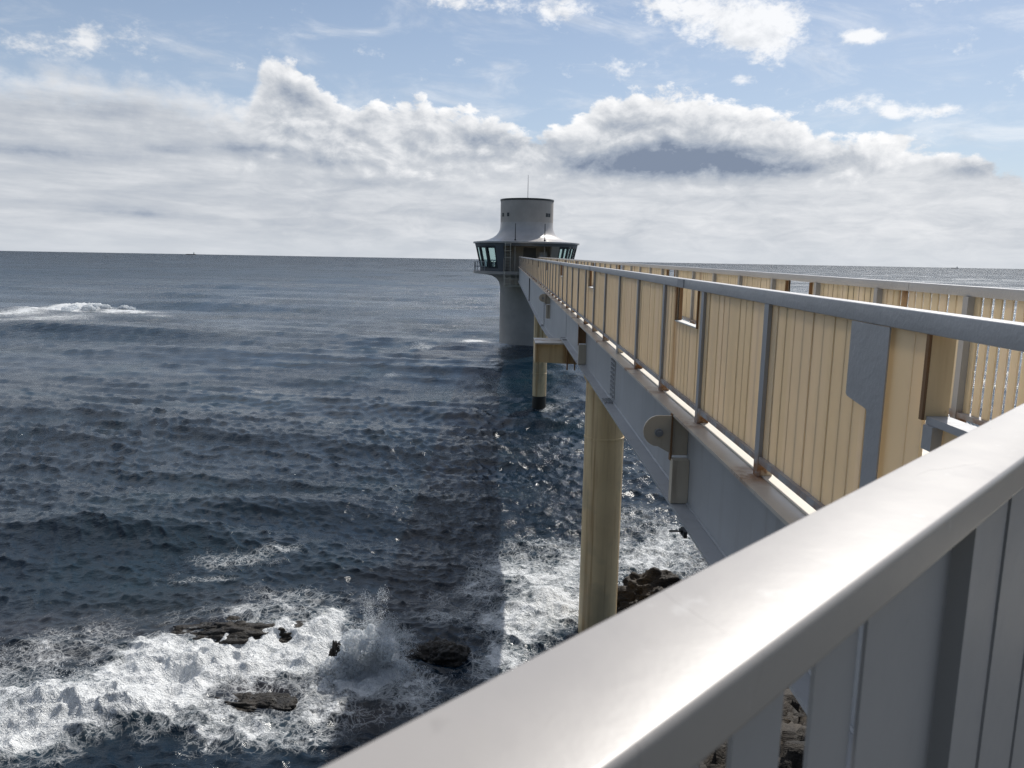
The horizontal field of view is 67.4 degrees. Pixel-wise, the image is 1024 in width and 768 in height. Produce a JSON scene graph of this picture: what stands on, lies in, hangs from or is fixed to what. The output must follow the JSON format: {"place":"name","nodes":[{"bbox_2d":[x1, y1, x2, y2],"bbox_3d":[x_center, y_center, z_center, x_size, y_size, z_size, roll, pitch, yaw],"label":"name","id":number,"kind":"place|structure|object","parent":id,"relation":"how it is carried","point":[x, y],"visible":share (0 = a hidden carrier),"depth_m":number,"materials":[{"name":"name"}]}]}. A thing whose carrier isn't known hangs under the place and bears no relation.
{"place":"outdoors","nodes":[
{"label":"outdoors","id":0,"kind":"place"},
{"bbox_2d":[0,251,1023,767],"bbox_3d":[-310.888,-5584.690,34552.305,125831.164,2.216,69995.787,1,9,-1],"label":"sea","id":1,"kind":"structure","parent":0,"point":[318,445],"depth_m":31.76,"materials":[{"name":"liquid"}]},
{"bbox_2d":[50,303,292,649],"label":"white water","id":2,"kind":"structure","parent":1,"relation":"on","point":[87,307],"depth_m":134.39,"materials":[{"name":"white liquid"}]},
{"bbox_2d":[0,640,303,722],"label":"wave spray","id":3,"kind":"object","parent":2,"relation":"on","point":[65,678],"visible":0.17,"depth_m":16.31,"materials":[{"name":"white liquid"}]},
{"bbox_2d":[293,584,477,700],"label":"spray drops","id":4,"kind":"object","parent":2,"relation":"on","point":[360,661],"visible":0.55,"depth_m":17.75,"materials":[{"name":"white liquid"}]},
{"bbox_2d":[170,616,307,643],"bbox_3d":[-6.981,6.564,19.883,4.212,0.988,1.670,1,9,-1],"label":"boulder","id":5,"kind":"object","parent":1,"relation":"in","point":[241,631],"visible":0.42,"depth_m":19.49,"materials":[{"name":"stone"}]},
{"bbox_2d":[212,692,297,711],"bbox_3d":[-5.647,7.109,16.630,2.245,0.780,1.059,1,9,-1],"label":"boulder","id":6,"kind":"object","parent":1,"relation":"in","point":[248,702],"visible":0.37,"depth_m":16.49,"materials":[{"name":"stone"}]},
{"bbox_2d":[328,640,340,656],"bbox_3d":[-4.173,6.815,18.454,0.547,1.410,0.531,-6,12,-37],"label":"boulder","id":7,"kind":"object","parent":1,"relation":"in","point":[334,648],"visible":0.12,"depth_m":18.33,"materials":[{"name":"black stone"}]},
{"bbox_2d":[319,624,409,681],"bbox_3d":[-3.391,6.491,18.010,2.208,1.926,1.222,1,9,-1],"label":"sea spray","id":8,"kind":"object","parent":1,"relation":"on","point":[346,650],"visible":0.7,"depth_m":17.73,"materials":[{"name":"white liquid"}]},
{"bbox_2d":[404,636,470,666],"bbox_3d":[-1.857,6.919,18.919,1.822,1.256,1.671,1,9,-1],"label":"boulder","id":9,"kind":"object","parent":1,"relation":"in","point":[441,651],"visible":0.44,"depth_m":18.63,"materials":[{"name":"black stone"}]},
{"bbox_2d":[473,198,579,345],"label":"observation tower","id":10,"kind":"structure","parent":1,"relation":"in","point":[530,217],"depth_m":85.67,"materials":[{"name":"concrete"}]},
{"bbox_2d":[476,246,482,267],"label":"window","id":11,"kind":"structure","parent":10,"relation":"in","point":[476,246],"depth_m":87.67,"materials":[{"name":"black metal"}]},
{"bbox_2d":[479,246,488,267],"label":"window","id":12,"kind":"structure","parent":10,"relation":"in","point":[479,246],"depth_m":86.28,"materials":[{"name":"black metal"}]},
{"bbox_2d":[486,246,497,267],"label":"window","id":13,"kind":"structure","parent":10,"relation":"in","point":[486,246],"depth_m":85.04,"materials":[{"name":"black metal"}]},
{"bbox_2d":[514,223,515,271],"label":"ladder","id":14,"kind":"object","parent":10,"relation":"on","point":[515,251],"visible":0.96,"depth_m":83.65,"materials":[{"name":"grey metal"}]},
{"bbox_2d":[522,247,536,258],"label":"door","id":15,"kind":"structure","parent":10,"relation":"in","point":[529,252],"depth_m":85.18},
{"bbox_2d":[558,247,568,258],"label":"window","id":16,"kind":"structure","parent":10,"relation":"in","point":[559,247],"depth_m":85.06,"materials":[{"name":"black metal"}]},
{"bbox_2d":[566,247,574,258],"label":"window","id":17,"kind":"structure","parent":10,"relation":"in","point":[569,247],"depth_m":86.19,"materials":[{"name":"black metal"}]},
{"bbox_2d":[532,315,546,409],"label":"bridge pier","id":18,"kind":"structure","parent":1,"relation":"in","point":[539,386],"depth_m":53.48,"materials":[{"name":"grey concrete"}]},
{"bbox_2d":[0,0,1023,268],"label":"sky","id":19,"kind":"structure","parent":0,"point":[885,133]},
{"bbox_2d":[539,252,546,256],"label":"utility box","id":20,"kind":"object","parent":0,"point":[541,254],"visible":0.23,"depth_m":84.10,"materials":[{"name":"grey metal"}]},
{"bbox_2d":[699,688,806,767],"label":"rocky shore","id":21,"kind":"structure","parent":0,"point":[793,734],"depth_m":13.65,"materials":[{"name":"grey stone"}]},
{"bbox_2d":[533,337,624,633],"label":"bridge pier","id":22,"kind":"structure","parent":21,"relation":"on","point":[604,437],"depth_m":19.11,"materials":[{"name":"beige paint"}]},
{"bbox_2d":[518,267,928,767],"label":"footbridge","id":23,"kind":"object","parent":22,"relation":"on","point":[722,500],"visible":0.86,"depth_m":6.29,"materials":[{"name":"paint"}]},
{"bbox_2d":[519,256,1023,510],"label":"railing","id":24,"kind":"object","parent":23,"relation":"on","point":[816,402],"visible":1,"depth_m":3.98,"materials":[{"name":"paint"}]},
{"bbox_2d":[538,257,1023,425],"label":"railing","id":25,"kind":"object","parent":23,"relation":"on","point":[965,300],"visible":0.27,"depth_m":6.09,"materials":[{"name":"metal"}]},
{"bbox_2d":[616,567,681,614],"bbox_3d":[4.185,6.343,21.966,3.244,2.521,1.930,1,9,-1],"label":"boulder","id":26,"kind":"object","parent":21,"relation":"on","point":[635,589],"visible":0.2,"depth_m":21.39,"materials":[{"name":"stone"}]},
{"bbox_3d":[1.114,6.371,-1.289,7.600,8.875,7.000,1,9,-1],"label":"abutment","id":27,"kind":"object","parent":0,"visible":0},
{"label":"platform","id":28,"kind":"structure","parent":27,"relation":"on","visible":0},
{"bbox_2d":[322,403,1023,767],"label":"handrail fence","id":29,"kind":"object","parent":28,"relation":"on","point":[914,567],"visible":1,"depth_m":0.46,"materials":[{"name":"metal"}]}
]}

